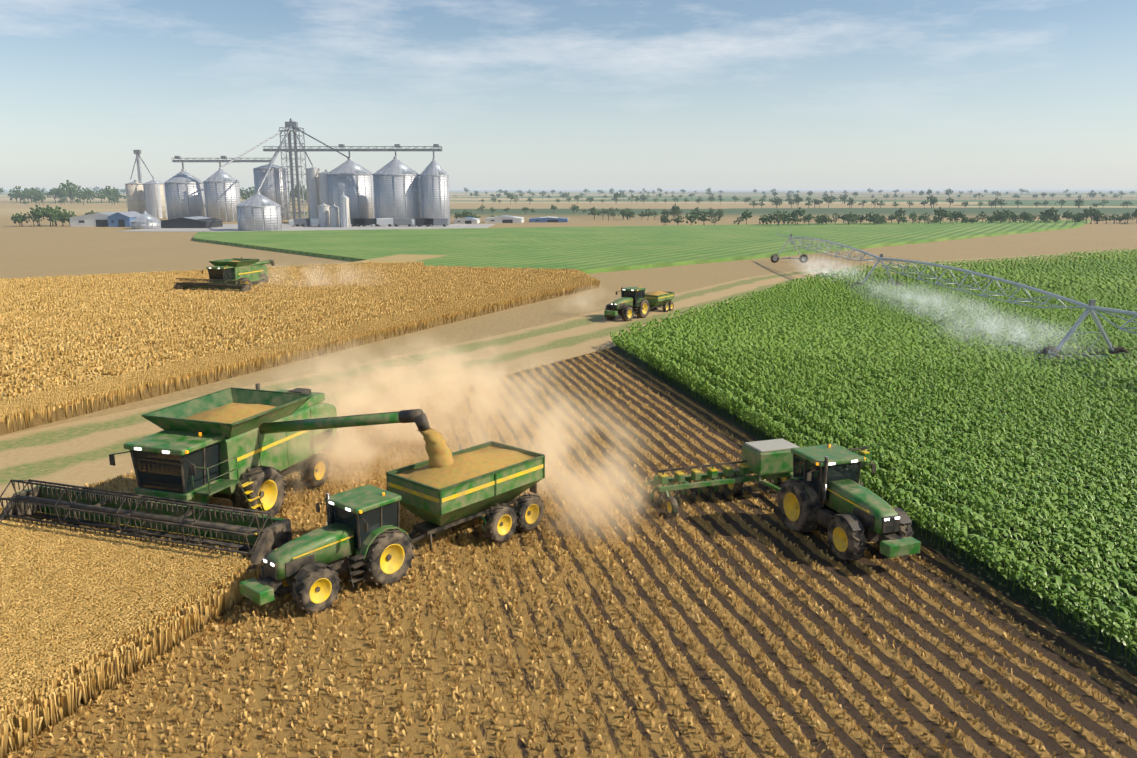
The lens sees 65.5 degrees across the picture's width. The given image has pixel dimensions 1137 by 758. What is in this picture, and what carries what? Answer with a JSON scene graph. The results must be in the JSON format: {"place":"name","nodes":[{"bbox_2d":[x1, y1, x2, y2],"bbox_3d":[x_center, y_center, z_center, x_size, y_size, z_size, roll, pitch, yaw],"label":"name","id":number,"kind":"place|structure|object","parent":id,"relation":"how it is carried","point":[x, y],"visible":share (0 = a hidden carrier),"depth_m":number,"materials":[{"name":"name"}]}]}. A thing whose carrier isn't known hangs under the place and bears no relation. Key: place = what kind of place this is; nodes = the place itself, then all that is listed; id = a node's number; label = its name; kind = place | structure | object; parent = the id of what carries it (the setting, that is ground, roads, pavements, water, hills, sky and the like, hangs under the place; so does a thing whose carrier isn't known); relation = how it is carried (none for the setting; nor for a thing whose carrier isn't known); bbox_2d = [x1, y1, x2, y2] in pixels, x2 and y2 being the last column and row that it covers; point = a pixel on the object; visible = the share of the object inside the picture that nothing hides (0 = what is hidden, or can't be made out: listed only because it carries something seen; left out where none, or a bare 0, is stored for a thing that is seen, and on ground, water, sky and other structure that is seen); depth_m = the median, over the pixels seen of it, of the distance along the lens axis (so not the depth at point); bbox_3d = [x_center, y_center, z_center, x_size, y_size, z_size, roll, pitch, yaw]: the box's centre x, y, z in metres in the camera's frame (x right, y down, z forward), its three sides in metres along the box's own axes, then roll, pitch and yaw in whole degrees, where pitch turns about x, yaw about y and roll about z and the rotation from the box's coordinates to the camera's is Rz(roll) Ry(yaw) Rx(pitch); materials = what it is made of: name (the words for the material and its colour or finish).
{"place":"outdoors","nodes":[
{"label":"outdoors","id":0,"kind":"place"},
{"bbox_2d":[0,261,598,435],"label":"wheat field","id":1,"kind":"structure","parent":0,"point":[38,421],"depth_m":63.37,"materials":[{"name":"yellow plant"}]},
{"bbox_2d":[173,257,274,291],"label":"combine","id":2,"kind":"object","parent":1,"relation":"on","point":[224,274],"visible":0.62,"depth_m":110.67,"materials":[{"name":"green metal"}]},
{"bbox_2d":[0,262,600,415],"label":"wheat field tufts","id":3,"kind":"object","parent":1,"relation":"on","point":[63,298],"visible":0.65,"depth_m":90.74,"materials":[{"name":"yellow plant"}]},
{"bbox_2d":[257,254,446,286],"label":"harvested stubble strip","id":4,"kind":"object","parent":1,"relation":"on","point":[401,258],"visible":0.33,"depth_m":160.43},
{"bbox_2d":[0,250,1133,506],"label":"track road","id":5,"kind":"structure","parent":0,"point":[78,452],"depth_m":62.07,"materials":[{"name":"beige soil"}]},
{"bbox_2d":[604,287,649,320],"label":"tractor","id":6,"kind":"object","parent":5,"relation":"on","point":[628,303],"visible":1,"depth_m":90.62,"materials":[{"name":"green metal"}]},
{"bbox_2d":[644,291,673,311],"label":"trailer","id":7,"kind":"object","parent":5,"relation":"on","point":[656,299],"visible":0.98,"depth_m":95.66,"materials":[{"name":"green metal"}]},
{"bbox_2d":[0,348,1136,757],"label":"stubble field","id":8,"kind":"structure","parent":0,"point":[928,696],"depth_m":25.62,"materials":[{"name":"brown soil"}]},
{"bbox_2d":[0,516,252,719],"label":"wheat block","id":9,"kind":"structure","parent":8,"relation":"on","point":[72,600],"depth_m":27.29,"materials":[{"name":"yellow plant"}]},
{"bbox_2d":[0,517,263,757],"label":"stalks","id":10,"kind":"object","parent":8,"relation":"on","point":[49,707],"visible":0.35,"depth_m":23.89,"materials":[{"name":"beige plant"}]},
{"bbox_2d":[0,383,430,571],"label":"combine","id":11,"kind":"object","parent":8,"relation":"on","point":[193,458],"visible":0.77,"depth_m":33.62,"materials":[{"name":"green metal"}]},
{"bbox_2d":[417,428,453,467],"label":"grain stream","id":12,"kind":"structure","parent":11,"relation":"attached to","point":[439,451],"depth_m":32.66,"materials":[{"name":"yellow food"}]},
{"bbox_2d":[239,484,414,614],"bbox_3d":[-7.938,5.562,29.321,2.880,3.112,5.846,10,16,40],"label":"tractor","id":13,"kind":"object","parent":8,"relation":"on","point":[367,534],"visible":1,"depth_m":29.13,"materials":[{"name":"green metal"}]},
{"bbox_2d":[386,441,544,550],"bbox_3d":[-4.117,4.494,33.626,3.258,3.369,6.489,10,16,40],"label":"grain cart","id":14,"kind":"object","parent":8,"relation":"on","point":[480,481],"visible":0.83,"depth_m":32.95,"materials":[{"name":"green metal"}]},
{"bbox_2d":[641,439,884,517],"bbox_3d":[8.893,4.052,37.965,10.820,2.373,4.609,-4,13,-19],"label":"planter","id":15,"kind":"object","parent":8,"relation":"on","point":[767,459],"visible":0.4,"depth_m":37.58,"materials":[{"name":"green metal"}]},
{"bbox_2d":[776,443,920,561],"bbox_3d":[10.557,4.607,33.208,3.104,3.354,6.300,-4,13,-19],"label":"tractor","id":16,"kind":"object","parent":8,"relation":"on","point":[824,486],"visible":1,"depth_m":33.11,"materials":[{"name":"green metal"}]},
{"bbox_2d":[0,189,1136,675],"bbox_3d":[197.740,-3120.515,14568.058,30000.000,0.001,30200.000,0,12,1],"label":"ground","id":17,"kind":"structure","parent":0,"point":[30,247],"depth_m":220.65,"materials":[{"name":"brown soil"}]},
{"bbox_2d":[8,193,21,202],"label":"tree","id":18,"kind":"object","parent":17,"relation":"on","point":[13,195],"visible":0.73,"depth_m":844.37,"materials":[{"name":"green plant"}]},
{"bbox_2d":[9,186,28,202],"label":"tree","id":19,"kind":"object","parent":17,"relation":"on","point":[17,191],"visible":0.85,"depth_m":827.37,"materials":[{"name":"green plant"}]},
{"bbox_2d":[11,212,29,225],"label":"tree","id":20,"kind":"object","parent":17,"relation":"on","point":[18,219],"visible":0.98,"depth_m":312.95,"materials":[{"name":"green plant"}]},
{"bbox_2d":[22,191,33,202],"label":"tree","id":21,"kind":"object","parent":17,"relation":"on","point":[24,194],"visible":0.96,"depth_m":823.15,"materials":[{"name":"green plant"}]},
{"bbox_2d":[24,187,39,202],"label":"tree","id":22,"kind":"object","parent":17,"relation":"on","point":[30,198],"visible":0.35,"depth_m":853.21,"materials":[{"name":"green plant"}]},
{"bbox_2d":[27,210,39,226],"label":"tree","id":23,"kind":"object","parent":17,"relation":"on","point":[36,216],"visible":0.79,"depth_m":312.93,"materials":[{"name":"green plant"}]},
{"bbox_2d":[29,188,43,203],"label":"tree","id":24,"kind":"object","parent":17,"relation":"on","point":[35,193],"visible":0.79,"depth_m":800.70,"materials":[{"name":"green plant"}]},
{"bbox_2d":[29,205,45,225],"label":"tree","id":25,"kind":"object","parent":17,"relation":"on","point":[38,212],"visible":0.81,"depth_m":314.09,"materials":[{"name":"green plant"}]},
{"bbox_2d":[43,205,56,225],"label":"tree","id":26,"kind":"object","parent":17,"relation":"on","point":[49,211],"visible":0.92,"depth_m":315.22,"materials":[{"name":"green plant"}]},
{"bbox_2d":[47,188,58,202],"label":"tree","id":27,"kind":"object","parent":17,"relation":"on","point":[50,192],"visible":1,"depth_m":817.93,"materials":[{"name":"green plant"}]},
{"bbox_2d":[42,206,69,225],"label":"tree","id":28,"kind":"object","parent":17,"relation":"on","point":[57,209],"visible":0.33,"depth_m":320.22,"materials":[{"name":"green plant"}]},
{"bbox_2d":[49,214,62,226],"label":"tree","id":29,"kind":"object","parent":17,"relation":"on","point":[58,217],"visible":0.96,"depth_m":312.94,"materials":[{"name":"green plant"}]},
{"bbox_2d":[51,185,67,202],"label":"tree","id":30,"kind":"object","parent":17,"relation":"on","point":[61,190],"visible":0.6,"depth_m":833.52,"materials":[{"name":"green plant"}]},
{"bbox_2d":[55,192,66,202],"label":"tree","id":31,"kind":"object","parent":17,"relation":"on","point":[61,195],"visible":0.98,"depth_m":821.18,"materials":[{"name":"green plant"}]},
{"bbox_2d":[60,210,75,222],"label":"tree","id":32,"kind":"object","parent":17,"relation":"on","point":[68,216],"visible":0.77,"depth_m":314.48,"materials":[{"name":"green plant"}]},
{"bbox_2d":[60,180,76,202],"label":"tree","id":33,"kind":"object","parent":17,"relation":"on","point":[70,188],"visible":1,"depth_m":812.12,"materials":[{"name":"green plant"}]},
{"bbox_2d":[67,191,79,202],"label":"tree","id":34,"kind":"object","parent":17,"relation":"on","point":[72,195],"visible":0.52,"depth_m":845.73,"materials":[{"name":"green plant"}]},
{"bbox_2d":[78,193,88,204],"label":"tree","id":35,"kind":"object","parent":17,"relation":"on","point":[82,197],"visible":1,"depth_m":736.07,"materials":[{"name":"green plant"}]},
{"bbox_2d":[75,188,95,202],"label":"tree","id":36,"kind":"object","parent":17,"relation":"on","point":[88,191],"visible":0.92,"depth_m":804.60,"materials":[{"name":"green plant"}]},
{"bbox_2d":[83,190,98,202],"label":"tree","id":37,"kind":"object","parent":17,"relation":"on","point":[91,196],"visible":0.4,"depth_m":848.98,"materials":[{"name":"green plant"}]},
{"bbox_2d":[95,189,108,202],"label":"tree","id":38,"kind":"object","parent":17,"relation":"on","point":[101,195],"visible":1,"depth_m":822.62,"materials":[{"name":"green plant"}]},
{"bbox_2d":[102,186,113,202],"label":"tree","id":39,"kind":"object","parent":17,"relation":"on","point":[105,189],"visible":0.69,"depth_m":840.01,"materials":[{"name":"green plant"}]},
{"bbox_2d":[104,187,118,195],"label":"tree","id":40,"kind":"object","parent":17,"relation":"on","point":[115,190],"visible":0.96,"depth_m":830.82,"materials":[{"name":"green plant"}]},
{"bbox_2d":[108,196,118,204],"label":"tree","id":41,"kind":"object","parent":17,"relation":"on","point":[116,198],"visible":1,"depth_m":725.61,"materials":[{"name":"green plant"}]},
{"bbox_2d":[241,187,254,197],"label":"tree","id":42,"kind":"object","parent":17,"relation":"on","point":[249,191],"visible":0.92,"depth_m":826.42,"materials":[{"name":"green plant"}]},
{"bbox_2d":[0,278,599,433],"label":"wheat fringe","id":43,"kind":"object","parent":17,"relation":"on","point":[31,404],"visible":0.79,"depth_m":64.36,"materials":[{"name":"yellow plant"}]},
{"bbox_2d":[69,118,568,231],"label":"grain elevator","id":44,"kind":"object","parent":17,"relation":"on","point":[394,193],"visible":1,"depth_m":333.56,"materials":[{"name":"grey metal"}]},
{"bbox_2d":[460,210,472,217],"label":"tree","id":45,"kind":"object","parent":17,"relation":"on","point":[464,214],"visible":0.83,"depth_m":351.38,"materials":[{"name":"green plant"}]},
{"bbox_2d":[570,204,578,211],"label":"tree","id":46,"kind":"object","parent":17,"relation":"on","point":[574,207],"visible":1,"depth_m":470.08,"materials":[{"name":"green plant"}]},
{"bbox_2d":[588,207,600,218],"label":"tree","id":47,"kind":"object","parent":17,"relation":"on","point":[594,212],"visible":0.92,"depth_m":385.44,"materials":[{"name":"green plant"}]},
{"bbox_2d":[602,209,615,219],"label":"tree","id":48,"kind":"object","parent":17,"relation":"on","point":[608,214],"visible":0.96,"depth_m":376.85,"materials":[{"name":"green plant"}]},
{"bbox_2d":[625,211,634,217],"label":"tree","id":49,"kind":"object","parent":17,"relation":"on","point":[630,214],"visible":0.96,"depth_m":378.02,"materials":[{"name":"green plant"}]},
{"bbox_2d":[641,208,652,216],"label":"tree","id":50,"kind":"object","parent":17,"relation":"on","point":[649,213],"visible":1,"depth_m":377.13,"materials":[{"name":"green plant"}]},
{"bbox_2d":[666,209,680,218],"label":"tree","id":51,"kind":"object","parent":17,"relation":"on","point":[672,211],"visible":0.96,"depth_m":381.89,"materials":[{"name":"green plant"}]},
{"bbox_2d":[670,204,679,213],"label":"tree","id":52,"kind":"object","parent":17,"relation":"on","point":[677,208],"visible":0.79,"depth_m":382.07,"materials":[{"name":"green plant"}]},
{"bbox_2d":[671,215,682,222],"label":"tree","id":53,"kind":"object","parent":17,"relation":"on","point":[676,220],"visible":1,"depth_m":312.65,"materials":[{"name":"green plant"}]},
{"bbox_2d":[683,212,698,223],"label":"tree","id":54,"kind":"object","parent":17,"relation":"on","point":[687,217],"visible":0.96,"depth_m":309.64,"materials":[{"name":"green plant"}]},
{"bbox_2d":[698,212,710,221],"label":"tree","id":55,"kind":"object","parent":17,"relation":"on","point":[703,218],"visible":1,"depth_m":317.24,"materials":[{"name":"green plant"}]},
{"bbox_2d":[713,211,723,218],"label":"tree","id":56,"kind":"object","parent":17,"relation":"on","point":[720,214],"visible":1,"depth_m":373.32,"materials":[{"name":"green plant"}]},
{"bbox_2d":[740,210,752,224],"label":"tree","id":57,"kind":"object","parent":17,"relation":"on","point":[745,215],"visible":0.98,"depth_m":311.99,"materials":[{"name":"green plant"}]},
{"bbox_2d":[772,196,781,205],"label":"tree","id":58,"kind":"object","parent":17,"relation":"on","point":[777,200],"visible":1,"depth_m":606.56,"materials":[{"name":"green plant"}]},
{"bbox_2d":[793,195,802,204],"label":"tree","id":59,"kind":"object","parent":17,"relation":"on","point":[798,199],"visible":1,"depth_m":606.86,"materials":[{"name":"green plant"}]},
{"bbox_2d":[824,196,835,207],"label":"tree","id":60,"kind":"object","parent":17,"relation":"on","point":[827,200],"visible":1,"depth_m":612.12,"materials":[{"name":"green plant"}]},
{"bbox_2d":[610,248,1136,668],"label":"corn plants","id":61,"kind":"object","parent":17,"relation":"on","point":[771,372],"visible":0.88,"depth_m":51.93,"materials":[{"name":"green plant"}]},
{"bbox_2d":[770,231,1136,365],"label":"pivot irrigator","id":62,"kind":"object","parent":61,"relation":"on","point":[1091,308],"visible":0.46,"depth_m":80.19,"materials":[{"name":"metal"}]},
{"bbox_2d":[927,195,937,207],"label":"tree","id":63,"kind":"object","parent":17,"relation":"on","point":[932,199],"visible":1,"depth_m":608.17,"materials":[{"name":"green plant"}]},
{"bbox_2d":[1074,198,1083,206],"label":"tree","id":64,"kind":"object","parent":17,"relation":"on","point":[1078,201],"visible":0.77,"depth_m":609.67,"materials":[{"name":"green plant"}]},
{"bbox_2d":[1083,207,1103,223],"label":"tree","id":65,"kind":"object","parent":17,"relation":"on","point":[1091,209],"visible":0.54,"depth_m":337.23,"materials":[{"name":"green plant"}]},
{"bbox_2d":[1092,210,1104,221],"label":"tree","id":66,"kind":"object","parent":17,"relation":"on","point":[1098,214],"visible":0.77,"depth_m":336.16,"materials":[{"name":"green plant"}]},
{"bbox_2d":[1102,214,1113,223],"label":"tree","id":67,"kind":"object","parent":17,"relation":"on","point":[1106,218],"visible":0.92,"depth_m":337.68,"materials":[{"name":"green plant"}]},
{"bbox_2d":[1110,214,1122,223],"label":"tree","id":68,"kind":"object","parent":17,"relation":"on","point":[1112,217],"visible":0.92,"depth_m":340.41,"materials":[{"name":"green plant"}]},
{"bbox_2d":[1124,214,1133,220],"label":"tree","id":69,"kind":"object","parent":17,"relation":"on","point":[1128,217],"visible":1,"depth_m":335.59,"materials":[{"name":"green plant"}]},
{"bbox_2d":[193,220,1089,273],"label":"green field","id":70,"kind":"structure","parent":0,"point":[594,249],"depth_m":212.83,"materials":[{"name":"green plant"}]},
{"bbox_2d":[759,214,768,223],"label":"tree","id":71,"kind":"object","parent":70,"relation":"on","point":[763,219],"visible":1,"depth_m":307.26,"materials":[{"name":"green plant"}]},
{"bbox_2d":[766,213,775,222],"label":"tree","id":72,"kind":"object","parent":70,"relation":"on","point":[771,218],"visible":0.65,"depth_m":311.29,"materials":[{"name":"green plant"}]},
{"bbox_2d":[773,214,782,224],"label":"tree","id":73,"kind":"object","parent":70,"relation":"on","point":[776,219],"visible":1,"depth_m":305.21,"materials":[{"name":"green plant"}]},
{"bbox_2d":[778,211,790,224],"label":"tree","id":74,"kind":"object","parent":70,"relation":"on","point":[786,216],"visible":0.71,"depth_m":308.25,"materials":[{"name":"green plant"}]},
{"bbox_2d":[790,216,801,223],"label":"tree","id":75,"kind":"object","parent":70,"relation":"on","point":[795,220],"visible":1,"depth_m":309.77,"materials":[{"name":"green plant"}]},
{"bbox_2d":[790,207,805,223],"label":"tree","id":76,"kind":"object","parent":70,"relation":"on","point":[800,213],"visible":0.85,"depth_m":314.89,"materials":[{"name":"green plant"}]},
{"bbox_2d":[803,214,817,224],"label":"tree","id":77,"kind":"object","parent":70,"relation":"on","point":[808,217],"visible":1,"depth_m":309.40,"materials":[{"name":"green plant"}]},
{"bbox_2d":[820,214,833,222],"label":"tree","id":78,"kind":"object","parent":70,"relation":"on","point":[826,219],"visible":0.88,"depth_m":313.03,"materials":[{"name":"green plant"}]},
{"bbox_2d":[831,213,840,221],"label":"tree","id":79,"kind":"object","parent":70,"relation":"on","point":[838,217],"visible":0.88,"depth_m":316.14,"materials":[{"name":"green plant"}]},
{"bbox_2d":[840,212,856,223],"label":"tree","id":80,"kind":"object","parent":70,"relation":"on","point":[844,216],"visible":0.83,"depth_m":314.26,"materials":[{"name":"green plant"}]},
{"bbox_2d":[864,212,878,223],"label":"tree","id":81,"kind":"object","parent":70,"relation":"on","point":[867,215],"visible":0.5,"depth_m":318.37,"materials":[{"name":"green plant"}]},
{"bbox_2d":[868,214,882,224],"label":"tree","id":82,"kind":"object","parent":70,"relation":"on","point":[875,219],"visible":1,"depth_m":312.75,"materials":[{"name":"green plant"}]},
{"bbox_2d":[893,214,906,223],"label":"tree","id":83,"kind":"object","parent":70,"relation":"on","point":[900,218],"visible":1,"depth_m":316.95,"materials":[{"name":"green plant"}]},
{"bbox_2d":[895,208,905,219],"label":"tree","id":84,"kind":"object","parent":70,"relation":"on","point":[900,211],"visible":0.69,"depth_m":322.54,"materials":[{"name":"green plant"}]},
{"bbox_2d":[909,211,918,223],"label":"tree","id":85,"kind":"object","parent":70,"relation":"on","point":[913,216],"visible":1,"depth_m":315.12,"materials":[{"name":"green plant"}]},
{"bbox_2d":[933,207,949,223],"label":"tree","id":86,"kind":"object","parent":70,"relation":"on","point":[943,214],"visible":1,"depth_m":320.12,"materials":[{"name":"green plant"}]},
{"bbox_2d":[950,211,965,219],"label":"tree","id":87,"kind":"object","parent":70,"relation":"on","point":[957,214],"visible":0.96,"depth_m":322.80,"materials":[{"name":"green plant"}]},
{"bbox_2d":[979,211,988,221],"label":"tree","id":88,"kind":"object","parent":70,"relation":"on","point":[985,216],"visible":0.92,"depth_m":334.17,"materials":[{"name":"green plant"}]},
{"bbox_2d":[985,215,995,222],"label":"tree","id":89,"kind":"object","parent":70,"relation":"on","point":[990,219],"visible":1,"depth_m":327.27,"materials":[{"name":"green plant"}]},
{"bbox_2d":[993,209,1012,222],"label":"tree","id":90,"kind":"object","parent":70,"relation":"on","point":[999,213],"visible":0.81,"depth_m":328.33,"materials":[{"name":"green plant"}]},
{"bbox_2d":[1018,212,1031,222],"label":"tree","id":91,"kind":"object","parent":70,"relation":"on","point":[1025,216],"visible":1,"depth_m":325.42,"materials":[{"name":"green plant"}]},
{"bbox_2d":[1040,215,1050,222],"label":"tree","id":92,"kind":"object","parent":70,"relation":"on","point":[1044,217],"visible":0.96,"depth_m":326.53,"materials":[{"name":"green plant"}]},
{"bbox_2d":[1040,210,1054,221],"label":"tree","id":93,"kind":"object","parent":70,"relation":"on","point":[1042,213],"visible":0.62,"depth_m":337.74,"materials":[{"name":"green plant"}]},
{"bbox_2d":[1045,207,1057,216],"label":"tree","id":94,"kind":"object","parent":70,"relation":"on","point":[1052,210],"visible":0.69,"depth_m":336.89,"materials":[{"name":"green plant"}]},
{"bbox_2d":[1049,213,1060,220],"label":"tree","id":95,"kind":"object","parent":70,"relation":"on","point":[1055,218],"visible":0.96,"depth_m":332.24,"materials":[{"name":"green plant"}]},
{"bbox_2d":[1062,210,1072,221],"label":"tree","id":96,"kind":"object","parent":70,"relation":"on","point":[1066,214],"visible":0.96,"depth_m":334.49,"materials":[{"name":"green plant"}]},
{"bbox_2d":[1067,213,1079,221],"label":"tree","id":97,"kind":"object","parent":70,"relation":"on","point":[1073,216],"visible":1,"depth_m":332.29,"materials":[{"name":"green plant"}]},
{"bbox_2d":[1081,210,1091,223],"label":"tree","id":98,"kind":"object","parent":70,"relation":"on","point":[1088,215],"visible":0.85,"depth_m":336.46,"materials":[{"name":"green plant"}]},
{"bbox_2d":[610,258,1136,674],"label":"soil","id":99,"kind":"structure","parent":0,"point":[1099,646],"depth_m":33.21,"materials":[{"name":"brown soil"}]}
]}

